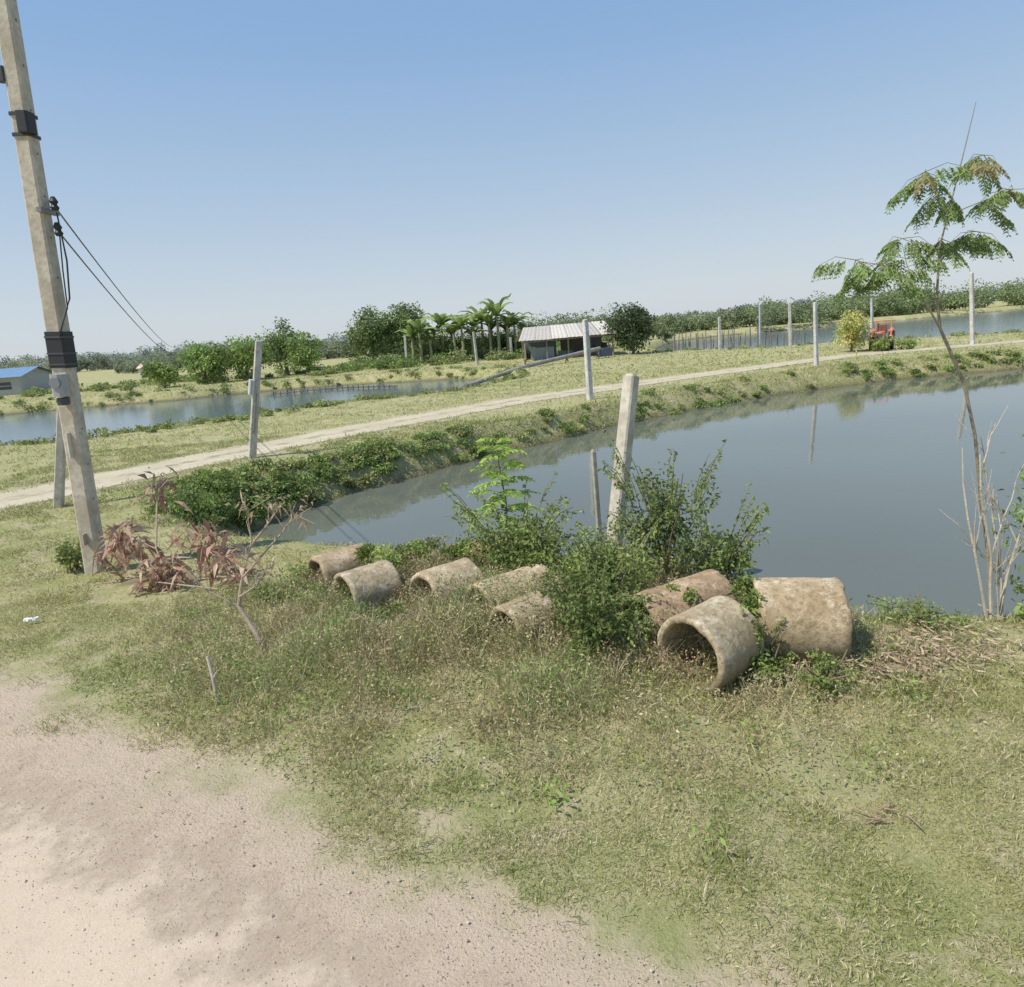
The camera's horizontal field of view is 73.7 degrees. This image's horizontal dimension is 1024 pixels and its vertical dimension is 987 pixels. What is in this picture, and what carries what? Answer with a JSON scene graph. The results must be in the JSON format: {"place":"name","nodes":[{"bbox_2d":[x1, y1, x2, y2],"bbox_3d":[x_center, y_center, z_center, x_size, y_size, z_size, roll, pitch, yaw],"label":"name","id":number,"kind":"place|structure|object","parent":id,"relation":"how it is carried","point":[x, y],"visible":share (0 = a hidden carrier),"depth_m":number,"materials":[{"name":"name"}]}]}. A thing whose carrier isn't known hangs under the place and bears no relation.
{"place":"outdoors","nodes":[
{"label":"outdoors","id":0,"kind":"place"},
{"bbox_2d":[0,763,485,986],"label":"road","id":1,"kind":"structure","parent":0,"point":[31,942],"depth_m":3.12,"materials":[{"name":"beige soil"}]},
{"bbox_2d":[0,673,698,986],"bbox_3d":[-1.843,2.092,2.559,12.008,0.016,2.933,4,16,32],"label":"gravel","id":2,"kind":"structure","parent":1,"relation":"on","point":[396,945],"depth_m":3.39,"materials":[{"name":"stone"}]},
{"bbox_2d":[0,380,497,444],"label":"pond water","id":3,"kind":"structure","parent":0,"point":[24,426],"depth_m":42.16,"materials":[{"name":"liquid"}]},
{"bbox_2d":[271,384,397,395],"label":"pond aerator","id":4,"kind":"object","parent":3,"relation":"on","point":[337,388],"visible":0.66,"depth_m":48.11,"materials":[{"name":"black plastic"}]},
{"bbox_2d":[460,340,612,388],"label":"pipe","id":5,"kind":"object","parent":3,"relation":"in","point":[601,352],"visible":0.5,"depth_m":46.37,"materials":[{"name":"concrete"}]},
{"bbox_2d":[0,299,1023,986],"bbox_3d":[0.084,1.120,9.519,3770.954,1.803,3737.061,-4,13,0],"label":"ground","id":6,"kind":"structure","parent":0,"point":[384,919],"depth_m":3.85,"materials":[{"name":"green plant"}]},
{"bbox_2d":[0,373,51,395],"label":"walls","id":7,"kind":"structure","parent":6,"relation":"on","point":[25,382],"depth_m":66.15,"materials":[{"name":"paint"}]},
{"bbox_2d":[0,368,50,389],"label":"openings","id":8,"kind":"object","parent":7,"relation":"attached to","point":[5,386],"visible":0.95,"depth_m":66.74,"materials":[{"name":"paint"}]},
{"bbox_2d":[0,366,51,377],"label":"roof","id":9,"kind":"structure","parent":7,"relation":"on","point":[13,372],"depth_m":66.59,"materials":[{"name":"paint"}]},
{"bbox_2d":[23,616,40,621],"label":"plastic litter","id":10,"kind":"object","parent":6,"relation":"on","point":[28,619],"visible":1,"depth_m":6.89,"materials":[{"name":"paint"}]},
{"bbox_2d":[0,0,108,574],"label":"utility pole","id":11,"kind":"object","parent":6,"relation":"on","point":[61,353],"visible":0.97,"depth_m":7.53,"materials":[{"name":"concrete"}]},
{"bbox_2d":[59,212,176,353],"bbox_3d":[-16.686,-7.555,32.858,0.028,1.602,56.724,-10,15,-23],"label":"power line","id":12,"kind":"object","parent":11,"relation":"attached to","point":[106,275],"visible":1,"depth_m":10.64,"materials":[{"name":"black rubber"}]},
{"bbox_2d":[53,405,65,508],"bbox_3d":[-8.061,-0.637,12.176,0.685,2.399,0.150,-8,14,-15],"label":"concrete post","id":13,"kind":"object","parent":6,"relation":"on","point":[59,479],"visible":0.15,"depth_m":12.15,"materials":[{"name":"paint"}]},
{"bbox_2d":[54,538,83,573],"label":"shrub","id":14,"kind":"object","parent":6,"relation":"on","point":[68,553],"visible":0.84,"depth_m":8.37,"materials":[{"name":"green plant"}]},
{"bbox_2d":[136,364,145,378],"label":"spirit house","id":15,"kind":"structure","parent":6,"relation":"on","point":[138,368],"depth_m":70.05,"materials":[{"name":"paint"}]},
{"bbox_2d":[140,361,181,387],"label":"broadleaf tree","id":16,"kind":"object","parent":6,"relation":"on","point":[168,373],"visible":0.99,"depth_m":55.91,"materials":[{"name":"green plant"}]},
{"bbox_2d":[85,466,262,597],"bbox_3d":[-3.774,0.600,7.670,2.402,1.661,1.241,6,17,36],"label":"dead plant","id":17,"kind":"object","parent":6,"relation":"on","point":[205,553],"visible":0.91,"depth_m":7.76,"materials":[{"name":"brown plant"}]},
{"bbox_2d":[175,340,235,383],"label":"broadleaf tree","id":18,"kind":"object","parent":6,"relation":"on","point":[194,358],"visible":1,"depth_m":56.64,"materials":[{"name":"green plant"}]},
{"bbox_2d":[206,656,220,704],"bbox_3d":[-2.174,1.374,4.979,0.113,0.384,0.038,7,17,40],"label":"wooden stick","id":19,"kind":"object","parent":6,"relation":"on","point":[213,680],"visible":0.89,"depth_m":4.96,"materials":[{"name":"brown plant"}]},
{"bbox_2d":[159,489,313,657],"bbox_3d":[-2.254,0.673,5.674,1.297,1.427,0.625,-8,14,-14],"label":"dead shrub","id":20,"kind":"object","parent":6,"relation":"on","point":[254,630],"visible":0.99,"depth_m":5.70,"materials":[{"name":"brown plant"}]},
{"bbox_2d":[217,333,272,379],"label":"broadleaf tree","id":21,"kind":"object","parent":6,"relation":"on","point":[243,354],"visible":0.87,"depth_m":57.98,"materials":[{"name":"green plant"}]},
{"bbox_2d":[248,340,262,458],"bbox_3d":[-6.047,-2.016,15.965,0.838,3.037,0.382,-4,13,0],"label":"concrete post","id":22,"kind":"object","parent":6,"relation":"on","point":[254,387],"visible":0.95,"depth_m":15.91,"materials":[{"name":"paint"}]},
{"bbox_2d":[259,316,301,374],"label":"broadleaf tree","id":23,"kind":"object","parent":6,"relation":"on","point":[274,345],"visible":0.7,"depth_m":60.91,"materials":[{"name":"green plant"}]},
{"bbox_2d":[282,331,325,374],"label":"broadleaf tree","id":24,"kind":"object","parent":6,"relation":"on","point":[308,356],"visible":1,"depth_m":59.03,"materials":[{"name":"green plant"}]},
{"bbox_2d":[0,324,645,398],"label":"scrub","id":25,"kind":"object","parent":6,"relation":"on","point":[396,361],"visible":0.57,"depth_m":62.11,"materials":[{"name":"green plant"}]},
{"bbox_2d":[307,543,374,595],"bbox_3d":[-1.819,0.819,7.306,0.604,0.461,0.456,-16,18,-40],"label":"concrete pipe","id":26,"kind":"object","parent":6,"relation":"on","point":[331,563],"visible":0.47,"depth_m":7.12,"materials":[{"name":"grey concrete"}]},
{"bbox_2d":[333,559,402,616],"bbox_3d":[-1.389,0.946,6.595,0.520,0.513,0.507,-15,17,-37],"label":"concrete pipe","id":27,"kind":"object","parent":6,"relation":"on","point":[378,580],"visible":0.64,"depth_m":6.43,"materials":[{"name":"grey concrete"}]},
{"bbox_2d":[339,304,400,361],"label":"mango tree","id":28,"kind":"object","parent":6,"relation":"on","point":[372,335],"visible":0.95,"depth_m":67.23,"materials":[{"name":"green plant"}]},
{"bbox_2d":[404,336,407,366],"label":"concrete post","id":29,"kind":"object","parent":6,"relation":"on","point":[405,345],"visible":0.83,"depth_m":60.44,"materials":[{"name":"paint"}]},
{"bbox_2d":[383,301,432,358],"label":"mango tree","id":30,"kind":"object","parent":6,"relation":"on","point":[404,312],"visible":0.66,"depth_m":68.16,"materials":[{"name":"green plant"}]},
{"bbox_2d":[394,316,443,363],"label":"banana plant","id":31,"kind":"object","parent":6,"relation":"on","point":[416,325],"visible":0.97,"depth_m":64.27,"materials":[{"name":"green plant"}]},
{"bbox_2d":[418,313,473,358],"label":"banana plant","id":32,"kind":"object","parent":6,"relation":"on","point":[439,320],"visible":0.56,"depth_m":65.39,"materials":[{"name":"green plant"}]},
{"bbox_2d":[409,557,483,623],"bbox_3d":[-0.592,0.945,6.429,0.561,0.570,0.569,-14,17,-35],"label":"concrete pipe","id":33,"kind":"object","parent":6,"relation":"on","point":[464,565],"visible":0.35,"depth_m":6.27,"materials":[{"name":"grey concrete"}]},
{"bbox_2d":[440,313,492,358],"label":"banana plant","id":34,"kind":"object","parent":6,"relation":"on","point":[460,322],"visible":0.9,"depth_m":64.29,"materials":[{"name":"green plant"}]},
{"bbox_2d":[444,537,500,566],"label":"shrub","id":35,"kind":"object","parent":6,"relation":"on","point":[476,551],"visible":0.07,"depth_m":7.37,"materials":[{"name":"green plant"}]},
{"bbox_2d":[472,332,478,364],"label":"concrete post","id":36,"kind":"object","parent":6,"relation":"on","point":[475,348],"visible":0.83,"depth_m":54.69,"materials":[{"name":"paint"}]},
{"bbox_2d":[458,306,511,358],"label":"banana plant","id":37,"kind":"object","parent":6,"relation":"on","point":[480,320],"visible":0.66,"depth_m":65.65,"materials":[{"name":"green plant"}]},
{"bbox_2d":[460,293,527,355],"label":"banana plant","id":38,"kind":"object","parent":6,"relation":"on","point":[495,310],"visible":0.9,"depth_m":64.06,"materials":[{"name":"green plant"}]},
{"bbox_2d":[462,437,550,543],"bbox_3d":[-0.070,0.104,7.296,0.953,1.457,0.919,-4,13,0],"label":"feather leaf sapling","id":39,"kind":"object","parent":6,"relation":"on","point":[511,463],"visible":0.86,"depth_m":7.18,"materials":[{"name":"green plant"}]},
{"bbox_2d":[484,309,537,355],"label":"banana plant","id":40,"kind":"object","parent":6,"relation":"on","point":[521,325],"visible":0.59,"depth_m":65.68,"materials":[{"name":"green plant"}]},
{"bbox_2d":[509,337,512,354],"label":"concrete post","id":41,"kind":"object","parent":6,"relation":"on","point":[510,338],"visible":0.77,"depth_m":60.51,"materials":[{"name":"paint"}]},
{"bbox_2d":[0,329,1022,582],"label":"bank vegetation","id":42,"kind":"object","parent":6,"relation":"on","point":[246,417],"visible":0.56,"depth_m":31.17,"materials":[{"name":"green plant"}]},
{"bbox_2d":[0,277,1023,373],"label":"distant trees","id":43,"kind":"object","parent":6,"relation":"on","point":[889,303],"visible":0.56,"depth_m":124.26,"materials":[{"name":"green plant"}]},
{"bbox_2d":[440,471,584,574],"bbox_3d":[0.037,0.413,6.944,1.457,1.244,1.254,-4,13,0],"label":"shrub","id":44,"kind":"object","parent":6,"relation":"on","point":[523,542],"visible":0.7,"depth_m":6.82,"materials":[{"name":"green plant"}]},
{"bbox_2d":[467,563,559,608],"bbox_3d":[0.006,0.967,6.323,0.759,0.517,0.503,-13,16,-33],"label":"concrete pipe","id":45,"kind":"object","parent":6,"relation":"on","point":[535,567],"visible":0.23,"depth_m":6.16,"materials":[{"name":"grey concrete"}]},
{"bbox_2d":[242,536,785,682],"bbox_3d":[-0.147,0.796,6.415,5.213,0.640,1.658,3,15,27],"label":"creeper vine","id":46,"kind":"object","parent":6,"relation":"on","point":[742,585],"visible":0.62,"depth_m":6.47,"materials":[{"name":"green plant"}]},
{"bbox_2d":[489,590,559,651],"bbox_3d":[0.100,1.078,5.695,0.450,0.427,0.426,-16,18,-41],"label":"concrete pipe","id":47,"kind":"object","parent":6,"relation":"on","point":[500,608],"visible":0.52,"depth_m":5.57,"materials":[{"name":"grey concrete"}]},
{"bbox_2d":[64,528,1023,854],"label":"roadside weeds","id":48,"kind":"object","parent":6,"relation":"on","point":[450,618],"visible":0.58,"depth_m":5.03,"materials":[{"name":"green plant"}]},
{"bbox_2d":[514,320,615,361],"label":"tin roof shack","id":49,"kind":"structure","parent":6,"relation":"on","point":[542,340],"depth_m":55.73,"materials":[{"name":"paint"}]},
{"bbox_2d":[142,349,1023,531],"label":"bank vegetation","id":50,"kind":"object","parent":6,"relation":"on","point":[198,498],"visible":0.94,"depth_m":14.59,"materials":[{"name":"green plant"}]},
{"bbox_2d":[582,319,593,399],"bbox_3d":[2.577,-4.354,23.063,0.220,2.987,0.197,-11,15,-26],"label":"concrete post","id":51,"kind":"object","parent":6,"relation":"on","point":[588,369],"visible":0.83,"depth_m":22.97,"materials":[{"name":"paint"}]},
{"bbox_2d":[528,552,664,659],"bbox_3d":[0.642,0.877,5.280,0.970,0.888,0.959,-11,15,-25],"label":"shrub","id":52,"kind":"object","parent":6,"relation":"on","point":[596,605],"visible":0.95,"depth_m":5.16,"materials":[{"name":"green plant"}]},
{"bbox_2d":[591,449,603,560],"bbox_3d":[1.070,0.584,8.279,0.126,2.275,0.072,-4,13,0],"label":"wooden stake","id":53,"kind":"object","parent":6,"relation":"on","point":[596,489],"visible":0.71,"depth_m":8.12,"materials":[{"name":"wood"}]},
{"bbox_2d":[550,510,667,609],"bbox_3d":[0.862,0.625,5.934,1.025,1.056,0.964,-4,13,0],"label":"shrub","id":54,"kind":"object","parent":6,"relation":"on","point":[612,553],"visible":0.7,"depth_m":5.90,"materials":[{"name":"green plant"}]},
{"bbox_2d":[605,373,638,553],"bbox_3d":[1.186,0.098,7.680,0.669,2.826,0.189,-12,16,-31],"label":"concrete post","id":55,"kind":"object","parent":6,"relation":"on","point":[627,416],"visible":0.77,"depth_m":7.52,"materials":[{"name":"paint"}]},
{"bbox_2d":[599,301,659,353],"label":"round tree","id":56,"kind":"object","parent":6,"relation":"on","point":[629,329],"visible":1,"depth_m":53.04,"materials":[{"name":"green plant"}]},
{"bbox_2d":[597,430,725,582],"bbox_3d":[1.425,0.231,6.447,1.194,1.676,1.021,-4,13,0],"label":"shrub","id":57,"kind":"object","parent":6,"relation":"on","point":[669,538],"visible":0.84,"depth_m":6.40,"materials":[{"name":"green plant"}]},
{"bbox_2d":[620,569,738,655],"bbox_3d":[1.374,0.980,5.599,0.864,0.552,0.529,-11,15,-26],"label":"concrete pipe","id":58,"kind":"object","parent":6,"relation":"on","point":[707,584],"visible":0.33,"depth_m":5.46,"materials":[{"name":"grey concrete"}]},
{"bbox_2d":[657,595,764,693],"bbox_3d":[1.424,1.087,4.921,0.510,0.593,0.591,-14,17,-36],"label":"concrete pipe","id":59,"kind":"object","parent":6,"relation":"on","point":[723,625],"visible":0.83,"depth_m":4.76,"materials":[{"name":"beige concrete"}]},
{"bbox_2d":[718,317,720,349],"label":"concrete post","id":60,"kind":"object","parent":6,"relation":"on","point":[719,333],"visible":0.83,"depth_m":50.05,"materials":[{"name":"paint"}]},
{"bbox_2d":[671,483,769,581],"bbox_3d":[1.900,0.493,6.271,0.906,1.065,0.832,-4,13,0],"label":"shrub","id":61,"kind":"object","parent":6,"relation":"on","point":[729,557],"visible":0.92,"depth_m":6.25,"materials":[{"name":"green plant"}]},
{"bbox_2d":[662,324,805,350],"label":"stake fence","id":62,"kind":"object","parent":6,"relation":"on","point":[689,343],"visible":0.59,"depth_m":68.36,"materials":[{"name":"grey wood"}]},
{"bbox_2d":[759,304,761,332],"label":"concrete post","id":63,"kind":"object","parent":6,"relation":"on","point":[760,328],"visible":0.83,"depth_m":106.20,"materials":[{"name":"paint"}]},
{"bbox_2d":[738,603,785,677],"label":"shrub","id":64,"kind":"object","parent":6,"relation":"on","point":[769,651],"visible":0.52,"depth_m":4.80,"materials":[{"name":"green plant"}]},
{"bbox_2d":[788,302,791,347],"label":"concrete post","id":65,"kind":"object","parent":6,"relation":"on","point":[789,327],"visible":0.83,"depth_m":45.35,"materials":[{"name":"paint"}]},
{"bbox_2d":[748,577,852,664],"bbox_3d":[2.130,0.953,5.111,0.620,0.650,0.651,-2,14,12],"label":"concrete pipe","id":66,"kind":"object","parent":6,"relation":"on","point":[815,612],"visible":0.65,"depth_m":4.84,"materials":[{"name":"beige concrete"}]},
{"bbox_2d":[813,302,818,366],"bbox_3d":[12.915,-6.566,28.991,0.296,3.031,0.197,-9,14,-18],"label":"concrete post","id":67,"kind":"object","parent":6,"relation":"on","point":[815,339],"visible":0.83,"depth_m":28.91,"materials":[{"name":"paint"}]},
{"bbox_2d":[779,647,864,699],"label":"shrub","id":68,"kind":"object","parent":6,"relation":"on","point":[827,680],"visible":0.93,"depth_m":4.58,"materials":[{"name":"green plant"}]},
{"bbox_2d":[833,307,875,351],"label":"flowering bush","id":69,"kind":"object","parent":6,"relation":"on","point":[851,330],"visible":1,"depth_m":36.66,"materials":[{"name":"yellow plant"}]},
{"bbox_2d":[700,600,1023,828],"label":"fallen branches","id":70,"kind":"object","parent":6,"relation":"on","point":[952,655],"visible":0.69,"depth_m":4.89,"materials":[{"name":"beige plant"}]},
{"bbox_2d":[870,297,873,332],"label":"concrete post","id":71,"kind":"object","parent":6,"relation":"on","point":[871,314],"visible":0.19,"depth_m":56.38,"materials":[{"name":"paint"}]},
{"bbox_2d":[867,335,895,350],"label":"shrub","id":72,"kind":"object","parent":6,"relation":"on","point":[877,344],"visible":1,"depth_m":36.10,"materials":[{"name":"green plant"}]},
{"bbox_2d":[869,319,894,350],"bbox_3d":[20.164,-8.637,37.274,1.206,1.581,2.020,5,16,34],"label":"orange tractor","id":73,"kind":"object","parent":6,"relation":"on","point":[881,331],"visible":0.63,"depth_m":37.19,"materials":[{"name":"paint"}]},
{"bbox_2d":[894,336,920,349],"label":"shrub","id":74,"kind":"object","parent":6,"relation":"on","point":[910,344],"visible":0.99,"depth_m":36.09,"materials":[{"name":"green plant"}]},
{"bbox_2d":[811,103,1023,616],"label":"sapling tree","id":75,"kind":"object","parent":6,"relation":"on","point":[1001,198],"visible":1,"depth_m":4.94,"materials":[{"name":"green plant"}]},
{"bbox_2d":[866,587,978,632],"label":"shrub","id":76,"kind":"object","parent":6,"relation":"on","point":[920,607],"visible":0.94,"depth_m":5.46,"materials":[{"name":"green plant"}]},
{"bbox_2d":[969,272,974,344],"bbox_3d":[24.070,-9.492,35.696,0.620,3.992,0.246,-4,13,0],"label":"concrete post","id":77,"kind":"object","parent":6,"relation":"on","point":[971,308],"visible":0.83,"depth_m":35.60,"materials":[{"name":"paint"}]},
{"bbox_2d":[939,405,1023,621],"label":"bare shrub","id":78,"kind":"object","parent":6,"relation":"on","point":[1020,516],"visible":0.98,"depth_m":5.40,"materials":[{"name":"beige plant"}]},
{"bbox_2d":[1009,577,1023,618],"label":"shrub","id":79,"kind":"object","parent":6,"relation":"on","point":[1019,588],"visible":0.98,"depth_m":5.42,"materials":[{"name":"green plant"}]},
{"bbox_2d":[0,330,1023,986],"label":"grass","id":80,"kind":"structure","parent":0,"point":[438,426],"depth_m":4.20,"materials":[{"name":"green plant"}]},
{"bbox_2d":[0,340,1023,509],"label":"dirt track","id":81,"kind":"structure","parent":0,"point":[44,492],"depth_m":19.04,"materials":[{"name":"beige soil"}]},
{"bbox_2d":[0,0,1023,366],"label":"sky","id":82,"kind":"structure","parent":0,"point":[231,167],"materials":[{"name":"blue"}]},
{"bbox_2d":[243,369,1023,618],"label":"pond water","id":83,"kind":"structure","parent":0,"point":[854,488],"depth_m":13.27,"materials":[{"name":"grey liquid"}]},
{"bbox_2d":[658,309,1023,350],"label":"pond water","id":84,"kind":"structure","parent":0,"point":[992,322],"depth_m":82.22,"materials":[{"name":"liquid"}]},
{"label":"openings","id":85,"kind":"object","parent":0,"visible":0},
{"bbox_2d":[436,325,517,340],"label":"roof","id":86,"kind":"structure","parent":85,"relation":"on","point":[486,332],"depth_m":72.80,"materials":[{"name":"paint"}]}
]}

